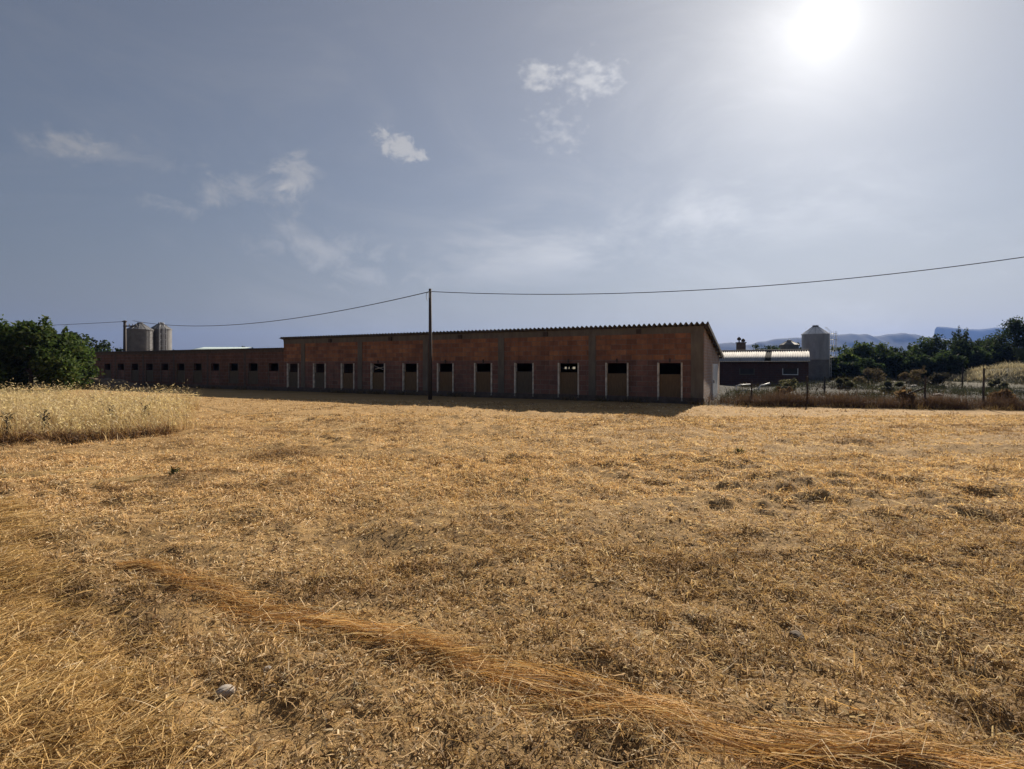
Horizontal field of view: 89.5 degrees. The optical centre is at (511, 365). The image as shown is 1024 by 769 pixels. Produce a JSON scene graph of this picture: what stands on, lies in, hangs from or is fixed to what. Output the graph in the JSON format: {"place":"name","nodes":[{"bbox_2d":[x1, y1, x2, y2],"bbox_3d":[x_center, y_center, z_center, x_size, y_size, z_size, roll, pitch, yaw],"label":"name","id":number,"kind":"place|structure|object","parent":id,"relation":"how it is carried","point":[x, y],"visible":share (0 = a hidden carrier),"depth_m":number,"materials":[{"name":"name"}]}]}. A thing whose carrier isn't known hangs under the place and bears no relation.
{"place":"outdoors","nodes":[
{"label":"outdoors","id":0,"kind":"place"},
{"bbox_2d":[0,367,1023,768],"bbox_3d":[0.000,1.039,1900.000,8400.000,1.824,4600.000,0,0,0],"label":"ground","id":1,"kind":"structure","parent":0,"point":[392,545],"depth_m":4.70,"materials":[{"name":"soil"}]},
{"bbox_2d":[0,411,15,432],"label":"dried thistle","id":2,"kind":"object","parent":1,"relation":"on","point":[10,418],"visible":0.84,"depth_m":12.10,"materials":[{"name":"beige plant"}]},
{"bbox_2d":[0,330,27,390],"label":"bushy tree","id":3,"kind":"object","parent":1,"relation":"on","point":[6,368],"visible":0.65,"depth_m":33.84,"materials":[{"name":"green plant"}]},
{"bbox_2d":[35,409,51,433],"bbox_3d":[-11.452,1.420,12.654,0.373,0.688,0.250,0,0,-16],"label":"dried thistle","id":4,"kind":"object","parent":1,"relation":"on","point":[44,417],"visible":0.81,"depth_m":12.64,"materials":[{"name":"beige plant"}]},
{"bbox_2d":[0,314,105,391],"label":"bushy tree","id":5,"kind":"object","parent":1,"relation":"on","point":[67,361],"visible":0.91,"depth_m":34.28,"materials":[{"name":"green plant"}]},
{"bbox_2d":[23,332,95,389],"bbox_3d":[-32.713,-0.229,37.551,3.702,4.588,4.521,0,0,0],"label":"bushy tree","id":6,"kind":"object","parent":1,"relation":"on","point":[79,385],"visible":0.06,"depth_m":37.82,"materials":[{"name":"green plant"}]},
{"bbox_2d":[37,333,98,380],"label":"dark tree","id":7,"kind":"object","parent":1,"relation":"on","point":[84,338],"visible":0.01,"depth_m":53.45,"materials":[{"name":"green plant"}]},
{"bbox_2d":[86,337,113,351],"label":"dark tree","id":8,"kind":"object","parent":1,"relation":"on","point":[104,346],"visible":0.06,"depth_m":55.98,"materials":[{"name":"green plant"}]},
{"bbox_2d":[0,379,202,445],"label":"tall grass","id":9,"kind":"structure","parent":1,"relation":"on","point":[25,407],"depth_m":13.73,"materials":[{"name":"beige plant"}]},
{"bbox_2d":[106,405,115,422],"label":"dried thistle","id":10,"kind":"object","parent":1,"relation":"on","point":[109,409],"visible":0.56,"depth_m":13.86,"materials":[{"name":"beige plant"}]},
{"bbox_2d":[82,378,142,388],"bbox_3d":[-31.441,1.367,39.424,6.200,0.887,3.200,0,0,0],"label":"earth heap","id":11,"kind":"object","parent":1,"relation":"on","point":[108,383],"visible":0.58,"depth_m":38.72,"materials":[{"name":"soil"}]},
{"bbox_2d":[122,320,137,350],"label":"utility pole","id":12,"kind":"object","parent":1,"relation":"on","point":[124,335],"visible":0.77,"depth_m":51.93,"materials":[{"name":"concrete"}]},
{"bbox_2d":[12,321,121,326],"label":"overhead cable","id":13,"kind":"object","parent":12,"relation":"attached to","point":[83,323],"visible":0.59,"depth_m":52.89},
{"bbox_2d":[126,322,153,350],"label":"grain silo","id":14,"kind":"object","parent":1,"relation":"on","point":[140,337],"visible":0.59,"depth_m":54.61,"materials":[{"name":"metal"}]},
{"bbox_2d":[140,403,149,417],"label":"dried thistle","id":15,"kind":"object","parent":1,"relation":"on","point":[145,407],"visible":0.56,"depth_m":14.38,"materials":[{"name":"beige plant"}]},
{"bbox_2d":[0,495,290,768],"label":"flattened straw","id":16,"kind":"object","parent":1,"relation":"on","point":[36,683],"visible":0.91,"depth_m":2.66,"materials":[{"name":"yellow plant"}]},
{"bbox_2d":[151,322,172,350],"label":"grain silo","id":17,"kind":"object","parent":1,"relation":"on","point":[162,337],"visible":0.54,"depth_m":56.74,"materials":[{"name":"metal"}]},
{"bbox_2d":[166,465,182,474],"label":"green weed","id":18,"kind":"object","parent":1,"relation":"on","point":[172,471],"visible":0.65,"depth_m":8.29,"materials":[{"name":"green plant"}]},
{"bbox_2d":[0,416,366,485],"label":"straw streak","id":19,"kind":"object","parent":1,"relation":"on","point":[38,472],"visible":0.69,"depth_m":8.51,"materials":[{"name":"beige plant"}]},
{"bbox_2d":[91,347,283,390],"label":"brick wing","id":20,"kind":"structure","parent":1,"relation":"on","point":[254,368],"depth_m":40.26,"materials":[{"name":"brown brick"}]},
{"bbox_2d":[191,347,250,349],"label":"distant shed","id":21,"kind":"structure","parent":1,"relation":"on","point":[221,348],"depth_m":63.60,"materials":[{"name":"white metal"}]},
{"bbox_2d":[215,684,235,698],"bbox_3d":[-1.527,1.738,2.757,0.100,0.051,0.084,0,0,-20],"label":"fieldstone","id":22,"kind":"object","parent":1,"relation":"on","point":[223,688],"visible":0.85,"depth_m":2.74,"materials":[{"name":"stone"}]},
{"bbox_2d":[141,383,714,404],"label":"wall weeds","id":23,"kind":"object","parent":1,"relation":"on","point":[475,395],"depth_m":30.61,"materials":[{"name":"brown plant"}]},
{"bbox_2d":[426,289,431,399],"bbox_3d":[-4.233,-0.940,26.470,0.299,5.981,0.210,0,0,-41],"label":"utility pole","id":24,"kind":"object","parent":1,"relation":"on","point":[430,354],"visible":0.91,"depth_m":26.43,"materials":[{"name":"concrete"}]},
{"bbox_2d":[136,291,428,325],"bbox_3d":[-21.179,-3.779,39.252,42.473,1.485,0.041,0,0,37],"label":"overhead cable","id":25,"kind":"object","parent":24,"relation":"attached to","point":[300,317],"visible":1,"depth_m":32.91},
{"bbox_2d":[431,257,1023,294],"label":"overhead cable","id":26,"kind":"object","parent":24,"relation":"attached to","point":[739,287],"visible":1,"depth_m":23.36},
{"bbox_2d":[279,321,723,403],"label":"brick barn","id":27,"kind":"structure","parent":1,"relation":"on","point":[663,363],"depth_m":27.60,"materials":[{"name":"red brick"}]},
{"bbox_2d":[287,363,298,387],"bbox_3d":[-14.864,0.710,35.212,1.130,1.680,0.200,0,0,27],"label":"door","id":28,"kind":"structure","parent":27,"relation":"in","point":[292,377],"depth_m":35.26,"materials":[{"name":"wood"}]},
{"bbox_2d":[313,363,325,388],"bbox_3d":[-12.646,0.710,34.082,1.130,1.680,0.200,0,0,27],"label":"door","id":29,"kind":"structure","parent":27,"relation":"in","point":[319,379],"depth_m":34.17,"materials":[{"name":"wood"}]},
{"bbox_2d":[341,363,354,389],"bbox_3d":[-10.429,0.710,32.952,1.130,1.680,0.200,0,0,27],"label":"door","id":30,"kind":"structure","parent":27,"relation":"in","point":[347,379],"depth_m":33.00,"materials":[{"name":"wood"}]},
{"bbox_2d":[370,360,384,389],"bbox_3d":[-8.195,0.610,31.853,1.130,1.880,0.269,0,0,27],"label":"door","id":31,"kind":"structure","parent":27,"relation":"in","point":[377,380],"depth_m":31.92,"materials":[{"name":"wood"}]},
{"bbox_2d":[402,363,417,391],"bbox_3d":[-5.993,0.710,30.692,1.130,1.680,0.200,0,0,27],"label":"door","id":32,"kind":"structure","parent":27,"relation":"in","point":[409,380],"depth_m":30.76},
{"bbox_2d":[437,360,453,391],"bbox_3d":[-3.776,0.610,29.562,1.130,1.880,0.200,0,0,27],"label":"boarded window","id":33,"kind":"structure","parent":27,"relation":"in","point":[445,380],"depth_m":29.59,"materials":[{"name":"wood"}]},
{"bbox_2d":[474,359,491,394],"bbox_3d":[-1.558,0.650,28.432,1.130,1.960,0.200,0,0,27],"label":"boarded window","id":34,"kind":"structure","parent":27,"relation":"in","point":[482,380],"depth_m":28.48,"materials":[{"name":"wood"}]},
{"bbox_2d":[514,363,533,395],"bbox_3d":[0.660,0.750,27.302,1.130,1.760,0.200,0,0,27],"label":"boarded window","id":35,"kind":"structure","parent":27,"relation":"in","point":[523,381],"depth_m":27.34,"materials":[{"name":"grey wood"}]},
{"bbox_2d":[558,359,578,396],"bbox_3d":[2.878,0.650,26.172,1.130,1.960,0.200,0,0,27],"label":"boarded window","id":36,"kind":"structure","parent":27,"relation":"in","point":[568,382],"depth_m":26.19,"materials":[{"name":"wood"}]},
{"bbox_2d":[605,359,627,395],"bbox_3d":[5.095,0.650,25.042,1.130,1.960,0.200,0,0,27],"label":"boarded window","id":37,"kind":"structure","parent":27,"relation":"in","point":[615,383],"depth_m":25.07,"materials":[{"name":"wood"}]},
{"bbox_2d":[657,358,682,397],"bbox_3d":[7.313,0.650,23.912,1.130,1.960,0.200,0,0,27],"label":"boarded window","id":38,"kind":"structure","parent":27,"relation":"in","point":[668,385],"depth_m":23.91,"materials":[{"name":"wood"}]},
{"bbox_2d":[712,364,717,398],"bbox_3d":[10.725,0.825,27.280,0.140,1.810,2.400,0,0,27],"label":"door","id":39,"kind":"structure","parent":27,"relation":"in","point":[714,366],"depth_m":26.88,"materials":[{"name":"white paint"}]},
{"bbox_2d":[0,394,1023,768],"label":"stubble","id":40,"kind":"object","parent":1,"relation":"on","point":[1002,578],"visible":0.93,"depth_m":4.39,"materials":[{"name":"yellow plant"}]},
{"bbox_2d":[109,554,1023,768],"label":"straw swath","id":41,"kind":"object","parent":1,"relation":"on","point":[768,749],"visible":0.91,"depth_m":2.69,"materials":[{"name":"yellow plant"}]},
{"bbox_2d":[735,337,746,349],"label":"vent stack","id":42,"kind":"object","parent":1,"relation":"on","point":[741,345],"visible":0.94,"depth_m":55.64,"materials":[{"name":"metal"}]},
{"bbox_2d":[734,383,769,390],"bbox_3d":[13.937,1.376,30.000,2.058,0.758,0.089,0,0,0],"label":"pipe frame","id":43,"kind":"object","parent":1,"relation":"on","point":[750,384],"visible":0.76,"depth_m":29.97,"materials":[{"name":"metal"}]},
{"bbox_2d":[752,343,763,349],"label":"tree","id":44,"kind":"object","parent":1,"relation":"on","point":[757,346],"visible":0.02,"depth_m":94.30,"materials":[{"name":"green plant"}]},
{"bbox_2d":[719,349,809,385],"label":"brick shed","id":45,"kind":"structure","parent":1,"relation":"on","point":[737,367],"depth_m":45.62,"materials":[{"name":"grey brick"}]},
{"bbox_2d":[739,368,753,374],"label":"window frame","id":46,"kind":"structure","parent":45,"relation":"in","point":[742,371],"depth_m":45.84,"materials":[{"name":"grey metal"}]},
{"bbox_2d":[782,368,797,374],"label":"window frame","id":47,"kind":"structure","parent":45,"relation":"in","point":[784,371],"depth_m":44.22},
{"bbox_2d":[763,345,779,349],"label":"tree","id":48,"kind":"object","parent":1,"relation":"on","point":[772,348],"visible":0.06,"depth_m":98.23,"materials":[{"name":"green plant"}]},
{"bbox_2d":[776,386,792,393],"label":"bush","id":49,"kind":"object","parent":1,"relation":"on","point":[787,389],"visible":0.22,"depth_m":24.24,"materials":[{"name":"green plant"}]},
{"bbox_2d":[773,378,797,392],"bbox_3d":[16.389,1.365,31.013,1.322,1.282,1.459,0,0,27],"label":"bush","id":50,"kind":"object","parent":1,"relation":"on","point":[785,383],"visible":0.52,"depth_m":30.73,"materials":[{"name":"green plant"}]},
{"bbox_2d":[780,340,799,348],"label":"grain silo","id":51,"kind":"object","parent":1,"relation":"on","point":[788,344],"visible":0.29,"depth_m":75.08,"materials":[{"name":"metal"}]},
{"bbox_2d":[789,630,804,640],"bbox_3d":[1.925,1.823,3.478,0.087,0.058,0.116,0,0,-8],"label":"fieldstone","id":52,"kind":"object","parent":1,"relation":"on","point":[796,634],"visible":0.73,"depth_m":3.46,"materials":[{"name":"grey stone"}]},
{"bbox_2d":[801,325,836,380],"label":"grain silo","id":53,"kind":"object","parent":1,"relation":"on","point":[816,339],"visible":0.85,"depth_m":56.87,"materials":[{"name":"metal"}]},
{"bbox_2d":[823,377,825,392],"bbox_3d":[18.750,1.400,31.002,0.126,1.466,0.116,0,0,0],"label":"post","id":54,"kind":"object","parent":1,"relation":"on","point":[824,389],"visible":0.73,"depth_m":30.96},
{"bbox_2d":[829,354,847,378],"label":"belt tree","id":55,"kind":"object","parent":1,"relation":"on","point":[835,365],"visible":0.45,"depth_m":59.11,"materials":[{"name":"green plant"}]},
{"bbox_2d":[830,342,855,377],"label":"belt tree","id":56,"kind":"object","parent":1,"relation":"on","point":[842,351],"visible":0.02,"depth_m":69.29,"materials":[{"name":"green plant"}]},
{"bbox_2d":[834,377,854,389],"bbox_3d":[23.128,1.400,35.923,1.234,1.258,1.208,0,0,0],"label":"bush","id":57,"kind":"object","parent":1,"relation":"on","point":[847,382],"visible":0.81,"depth_m":35.81,"materials":[{"name":"green plant"}]},
{"bbox_2d":[834,352,863,374],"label":"belt tree","id":58,"kind":"object","parent":1,"relation":"on","point":[848,357],"visible":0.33,"depth_m":63.35,"materials":[{"name":"green plant"}]},
{"bbox_2d":[678,387,1023,410],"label":"dead brush","id":59,"kind":"object","parent":1,"relation":"on","point":[794,399],"visible":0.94,"depth_m":21.41,"materials":[{"name":"brown plant"}]},
{"bbox_2d":[836,340,871,356],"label":"belt tree","id":60,"kind":"object","parent":1,"relation":"on","point":[854,349],"visible":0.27,"depth_m":72.69,"materials":[{"name":"green plant"}]},
{"bbox_2d":[842,358,892,380],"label":"belt tree","id":61,"kind":"object","parent":1,"relation":"on","point":[853,369],"visible":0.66,"depth_m":58.06,"materials":[{"name":"green plant"}]},
{"bbox_2d":[852,367,885,385],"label":"bush","id":62,"kind":"object","parent":1,"relation":"on","point":[877,377],"visible":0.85,"depth_m":43.75,"materials":[{"name":"green plant"}]},
{"bbox_2d":[716,366,1023,404],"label":"lot scrub","id":63,"kind":"object","parent":1,"relation":"on","point":[956,389],"visible":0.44,"depth_m":33.89,"materials":[{"name":"beige plant"}]},
{"bbox_2d":[856,341,897,359],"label":"belt tree","id":64,"kind":"object","parent":1,"relation":"on","point":[877,349],"visible":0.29,"depth_m":71.19,"materials":[{"name":"green plant"}]},
{"bbox_2d":[751,368,1023,407],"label":"wire fence","id":65,"kind":"object","parent":1,"relation":"on","point":[983,389],"visible":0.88,"depth_m":21.36,"materials":[{"name":"grey metal"}]},
{"bbox_2d":[870,351,905,379],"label":"belt tree","id":66,"kind":"object","parent":1,"relation":"on","point":[892,362],"visible":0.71,"depth_m":59.24,"materials":[{"name":"green plant"}]},
{"bbox_2d":[878,380,903,392],"bbox_3d":[24.230,1.473,33.121,1.206,1.131,1.162,0,0,0],"label":"bush","id":67,"kind":"object","parent":1,"relation":"on","point":[888,384],"visible":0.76,"depth_m":32.97,"materials":[{"name":"green plant"}]},
{"bbox_2d":[887,346,899,354],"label":"belt tree","id":68,"kind":"object","parent":1,"relation":"on","point":[895,350],"visible":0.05,"depth_m":78.42,"materials":[{"name":"green plant"}]},
{"bbox_2d":[893,386,916,406],"bbox_3d":[16.707,1.471,21.959,0.794,1.180,0.952,0,0,40],"label":"bush","id":69,"kind":"object","parent":1,"relation":"on","point":[902,392],"visible":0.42,"depth_m":21.80,"materials":[{"name":"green plant"}]},
{"bbox_2d":[897,350,922,378],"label":"belt tree","id":70,"kind":"object","parent":1,"relation":"on","point":[904,354],"visible":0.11,"depth_m":61.38,"materials":[{"name":"green plant"}]},
{"bbox_2d":[899,366,926,383],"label":"bush","id":71,"kind":"object","parent":1,"relation":"on","point":[916,373],"visible":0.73,"depth_m":46.63,"materials":[{"name":"green plant"}]},
{"bbox_2d":[905,343,922,367],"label":"belt tree","id":72,"kind":"object","parent":1,"relation":"on","point":[908,347],"visible":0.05,"depth_m":74.99,"materials":[{"name":"green plant"}]},
{"bbox_2d":[902,335,935,356],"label":"belt tree","id":73,"kind":"object","parent":1,"relation":"on","point":[922,345],"visible":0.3,"depth_m":71.57,"materials":[{"name":"green plant"}]},
{"bbox_2d":[904,351,945,379],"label":"belt tree","id":74,"kind":"object","parent":1,"relation":"on","point":[927,362],"visible":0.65,"depth_m":58.10,"materials":[{"name":"green plant"}]},
{"bbox_2d":[915,372,950,387],"bbox_3d":[32.801,1.280,40.070,1.983,1.580,1.767,0,0,0],"label":"bush","id":75,"kind":"object","parent":1,"relation":"on","point":[936,378],"visible":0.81,"depth_m":39.82,"materials":[{"name":"green plant"}]},
{"bbox_2d":[924,331,959,356],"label":"belt tree","id":76,"kind":"object","parent":1,"relation":"on","point":[939,344],"visible":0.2,"depth_m":69.65,"materials":[{"name":"green plant"}]},
{"bbox_2d":[927,352,968,378],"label":"belt tree","id":77,"kind":"object","parent":1,"relation":"on","point":[955,363],"visible":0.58,"depth_m":56.64,"materials":[{"name":"green plant"}]},
{"bbox_2d":[932,339,978,372],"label":"belt tree","id":78,"kind":"object","parent":1,"relation":"on","point":[957,348],"visible":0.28,"depth_m":61.07,"materials":[{"name":"green plant"}]},
{"bbox_2d":[950,325,972,351],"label":"conifer","id":79,"kind":"object","parent":1,"relation":"on","point":[964,337],"visible":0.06,"depth_m":64.02,"materials":[{"name":"green plant"}]},
{"bbox_2d":[970,341,984,347],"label":"belt tree","id":80,"kind":"object","parent":1,"relation":"on","point":[979,344],"visible":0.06,"depth_m":65.16,"materials":[{"name":"green plant"}]},
{"bbox_2d":[963,341,1001,370],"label":"belt tree","id":81,"kind":"object","parent":1,"relation":"on","point":[983,356],"visible":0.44,"depth_m":59.41,"materials":[{"name":"green plant"}]},
{"bbox_2d":[946,360,1023,381],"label":"bank grass","id":82,"kind":"structure","parent":1,"relation":"on","point":[972,372],"depth_m":53.16,"materials":[{"name":"beige plant"}]},
{"bbox_2d":[974,338,998,344],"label":"belt tree","id":83,"kind":"object","parent":1,"relation":"on","point":[982,341],"visible":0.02,"depth_m":66.47,"materials":[{"name":"green plant"}]},
{"bbox_2d":[984,342,1008,365],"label":"belt tree","id":84,"kind":"object","parent":1,"relation":"on","point":[1000,349],"visible":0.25,"depth_m":60.59,"materials":[{"name":"green plant"}]},
{"bbox_2d":[986,378,1009,390],"bbox_3d":[33.738,1.477,35.995,1.248,1.259,1.565,0,0,0],"label":"bush","id":85,"kind":"object","parent":1,"relation":"on","point":[992,382],"visible":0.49,"depth_m":35.55,"materials":[{"name":"green plant"}]},
{"bbox_2d":[981,315,1023,363],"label":"pine","id":86,"kind":"object","parent":1,"relation":"on","point":[1014,329],"visible":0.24,"depth_m":61.72,"materials":[{"name":"green plant"}]},
{"bbox_2d":[987,389,1019,404],"bbox_3d":[20.528,1.460,21.622,1.063,1.072,1.071,0,0,34],"label":"bush","id":87,"kind":"object","parent":1,"relation":"on","point":[1006,392],"visible":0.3,"depth_m":21.34,"materials":[{"name":"brown plant"}]},
{"bbox_2d":[1012,347,1023,363],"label":"yellow green bush","id":88,"kind":"object","parent":1,"relation":"on","point":[1019,351],"visible":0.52,"depth_m":58.80,"materials":[{"name":"green plant"}]},
{"bbox_2d":[0,0,1023,350],"label":"sky","id":89,"kind":"structure","parent":0,"point":[196,165],"materials":[{"name":"blue"}]},
{"bbox_2d":[732,447,744,453],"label":"green weed","id":90,"kind":"object","parent":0,"point":[739,450],"visible":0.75,"depth_m":9.80,"materials":[{"name":"green plant"}]},
{"bbox_2d":[719,333,1022,356],"bbox_3d":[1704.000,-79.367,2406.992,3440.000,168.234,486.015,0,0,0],"label":"hills","id":91,"kind":"structure","parent":0,"point":[897,340],"depth_m":2522.24,"materials":[{"name":"stone"}]},
{"bbox_2d":[934,327,1021,341],"bbox_3d":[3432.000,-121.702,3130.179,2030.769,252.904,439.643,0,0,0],"label":"mesa","id":92,"kind":"structure","parent":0,"point":[975,334],"depth_m":3253.26,"materials":[{"name":"blue stone"}]}
]}

